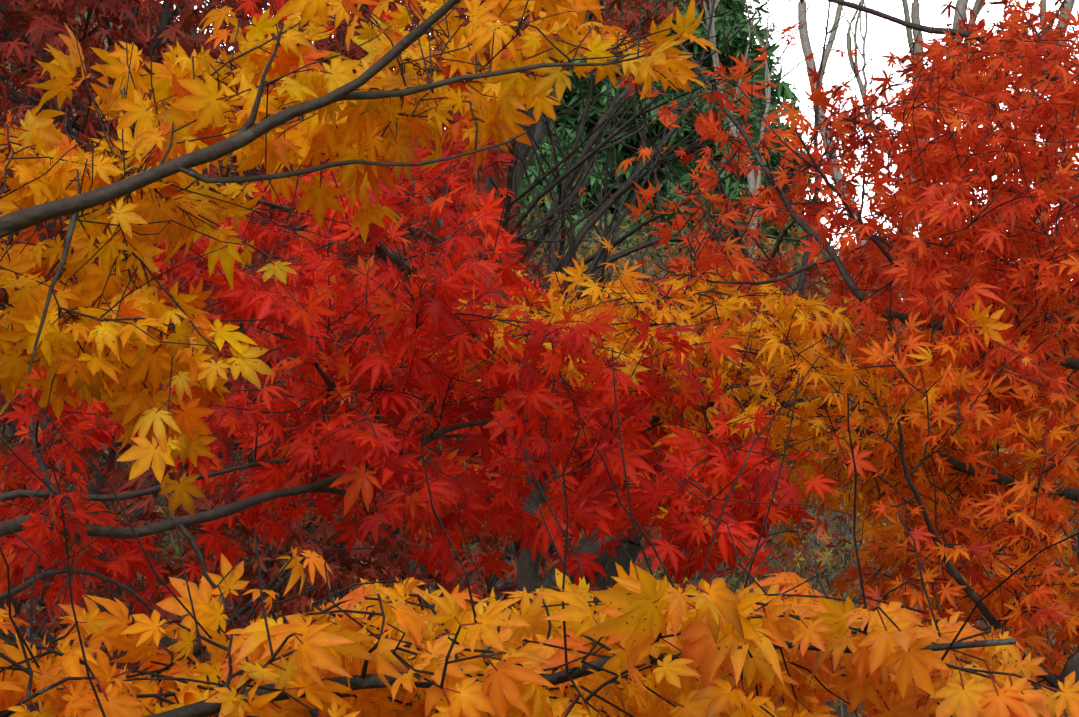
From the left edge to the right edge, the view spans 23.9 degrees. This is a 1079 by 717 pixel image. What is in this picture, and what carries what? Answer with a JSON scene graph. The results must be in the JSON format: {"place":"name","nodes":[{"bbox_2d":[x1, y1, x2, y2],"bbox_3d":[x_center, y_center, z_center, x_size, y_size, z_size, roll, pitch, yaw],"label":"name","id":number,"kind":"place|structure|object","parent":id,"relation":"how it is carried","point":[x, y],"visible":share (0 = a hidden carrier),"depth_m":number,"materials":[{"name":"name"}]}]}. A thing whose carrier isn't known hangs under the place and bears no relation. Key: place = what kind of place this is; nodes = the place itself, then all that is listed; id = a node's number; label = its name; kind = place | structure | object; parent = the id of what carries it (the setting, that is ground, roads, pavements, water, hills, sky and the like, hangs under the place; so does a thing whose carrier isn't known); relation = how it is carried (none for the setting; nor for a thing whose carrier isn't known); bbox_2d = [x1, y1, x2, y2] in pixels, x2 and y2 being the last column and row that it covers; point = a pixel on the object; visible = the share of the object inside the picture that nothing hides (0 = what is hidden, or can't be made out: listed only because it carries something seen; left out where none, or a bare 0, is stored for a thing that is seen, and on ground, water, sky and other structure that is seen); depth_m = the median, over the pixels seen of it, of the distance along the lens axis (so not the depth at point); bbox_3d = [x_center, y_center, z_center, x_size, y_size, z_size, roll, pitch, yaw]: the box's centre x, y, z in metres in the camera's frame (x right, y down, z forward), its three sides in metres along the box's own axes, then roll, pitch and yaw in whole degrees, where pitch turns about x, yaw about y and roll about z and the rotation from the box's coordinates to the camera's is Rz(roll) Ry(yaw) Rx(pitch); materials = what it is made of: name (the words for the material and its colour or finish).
{"place":"outdoors","nodes":[
{"label":"outdoors","id":0,"kind":"place"},
{"bbox_2d":[0,5,1078,716],"bbox_3d":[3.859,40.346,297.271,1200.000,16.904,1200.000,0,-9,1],"label":"ground","id":1,"kind":"structure","parent":0,"point":[812,537],"depth_m":26.50,"materials":[{"name":"brown soil"}]},
{"bbox_2d":[62,1,224,456],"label":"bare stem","id":2,"kind":"object","parent":1,"relation":"on","point":[186,34],"depth_m":23.98,"materials":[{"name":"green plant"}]},
{"bbox_2d":[0,0,439,653],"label":"red maple","id":3,"kind":"object","parent":1,"relation":"on","point":[10,432],"depth_m":21.32,"materials":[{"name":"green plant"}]},
{"bbox_2d":[0,277,573,643],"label":"red maple","id":4,"kind":"object","parent":1,"relation":"on","point":[33,523],"visible":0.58,"depth_m":4.36,"materials":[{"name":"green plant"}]},
{"bbox_2d":[0,0,665,673],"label":"red maple","id":5,"kind":"object","parent":1,"relation":"on","point":[112,452],"visible":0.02,"depth_m":14.55,"materials":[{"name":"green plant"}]},
{"bbox_2d":[0,0,699,711],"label":"red maple","id":6,"kind":"object","parent":1,"relation":"on","point":[38,34],"visible":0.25,"depth_m":9.64,"materials":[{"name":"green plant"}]},
{"bbox_2d":[258,8,463,618],"bbox_3d":[-0.898,-2.808,23.642,3.463,12.412,3.409,0,-9,1],"label":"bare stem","id":7,"kind":"object","parent":1,"relation":"on","point":[289,555],"depth_m":21.60,"materials":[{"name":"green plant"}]},
{"bbox_2d":[0,0,772,516],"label":"gold maple","id":8,"kind":"object","parent":1,"relation":"on","point":[136,200],"visible":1,"depth_m":3.21,"materials":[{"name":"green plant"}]},
{"bbox_2d":[95,0,678,503],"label":"red maple","id":9,"kind":"object","parent":1,"relation":"on","point":[323,154],"depth_m":25.97,"materials":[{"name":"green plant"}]},
{"bbox_2d":[117,0,878,709],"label":"red maple","id":10,"kind":"object","parent":1,"relation":"on","point":[677,484],"visible":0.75,"depth_m":4.33,"materials":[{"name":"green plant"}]},
{"bbox_2d":[0,0,1015,716],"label":"red maple","id":11,"kind":"object","parent":1,"relation":"on","point":[382,550],"visible":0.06,"depth_m":12.34,"materials":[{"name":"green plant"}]},
{"bbox_2d":[0,349,1078,716],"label":"gold maple","id":12,"kind":"object","parent":1,"relation":"on","point":[664,647],"visible":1,"depth_m":2.08,"materials":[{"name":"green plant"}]},
{"bbox_2d":[0,28,1078,716],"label":"undergrowth shrubs","id":13,"kind":"object","parent":1,"relation":"on","point":[832,554],"visible":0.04,"depth_m":22.90,"materials":[{"name":"brown plant"}]},
{"bbox_2d":[494,11,584,212],"bbox_3d":[0.288,-6.458,38.230,2.455,11.098,3.909,0,-9,1],"label":"trunk","id":14,"kind":"object","parent":1,"relation":"on","point":[538,133],"visible":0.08,"depth_m":38.17,"materials":[{"name":"grey plant"}]},
{"bbox_2d":[1,0,1078,700],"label":"bare tree","id":15,"kind":"object","parent":1,"relation":"on","point":[631,548],"visible":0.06,"depth_m":14.10,"materials":[{"name":"brown plant"}]},
{"bbox_2d":[53,0,1077,608],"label":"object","id":16,"kind":"object","parent":1,"relation":"on","point":[599,268],"visible":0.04,"depth_m":20.37,"materials":[{"name":"grey plant"}]},
{"bbox_2d":[437,1,699,450],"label":"trunk","id":17,"kind":"object","parent":1,"relation":"on","point":[525,150],"visible":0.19,"depth_m":25.54,"materials":[{"name":"grey plant"}]},
{"bbox_2d":[461,0,848,302],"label":"cedar tree","id":18,"kind":"object","parent":1,"relation":"on","point":[566,130],"visible":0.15,"depth_m":59.72,"materials":[{"name":"green plant"}]},
{"bbox_2d":[429,0,1078,716],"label":"maple tree","id":19,"kind":"object","parent":1,"relation":"on","point":[955,276],"visible":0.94,"depth_m":4.66,"materials":[{"name":"orange plant"}]},
{"bbox_2d":[695,0,812,259],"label":"bare tree","id":20,"kind":"object","parent":1,"relation":"on","point":[753,184],"visible":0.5,"depth_m":54.37,"materials":[{"name":"grey plant"}]},
{"bbox_2d":[798,0,866,317],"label":"bare tree","id":21,"kind":"object","parent":1,"relation":"on","point":[804,36],"visible":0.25,"depth_m":37.26,"materials":[{"name":"grey plant"}]},
{"bbox_2d":[823,0,929,238],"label":"bare tree","id":22,"kind":"object","parent":1,"relation":"on","point":[915,11],"visible":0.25,"depth_m":50.05,"materials":[{"name":"grey plant"}]},
{"bbox_2d":[906,0,985,235],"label":"bare tree","id":23,"kind":"object","parent":1,"relation":"on","point":[961,6],"visible":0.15,"depth_m":41.78,"materials":[{"name":"grey plant"}]},
{"bbox_2d":[1031,0,1075,265],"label":"bare tree","id":24,"kind":"object","parent":1,"relation":"on","point":[1069,6],"visible":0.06,"depth_m":40.47,"materials":[{"name":"grey plant"}]},
{"bbox_2d":[143,0,1078,279],"label":"sky","id":25,"kind":"structure","parent":0,"point":[883,30],"materials":[{"name":"white"}]}
]}

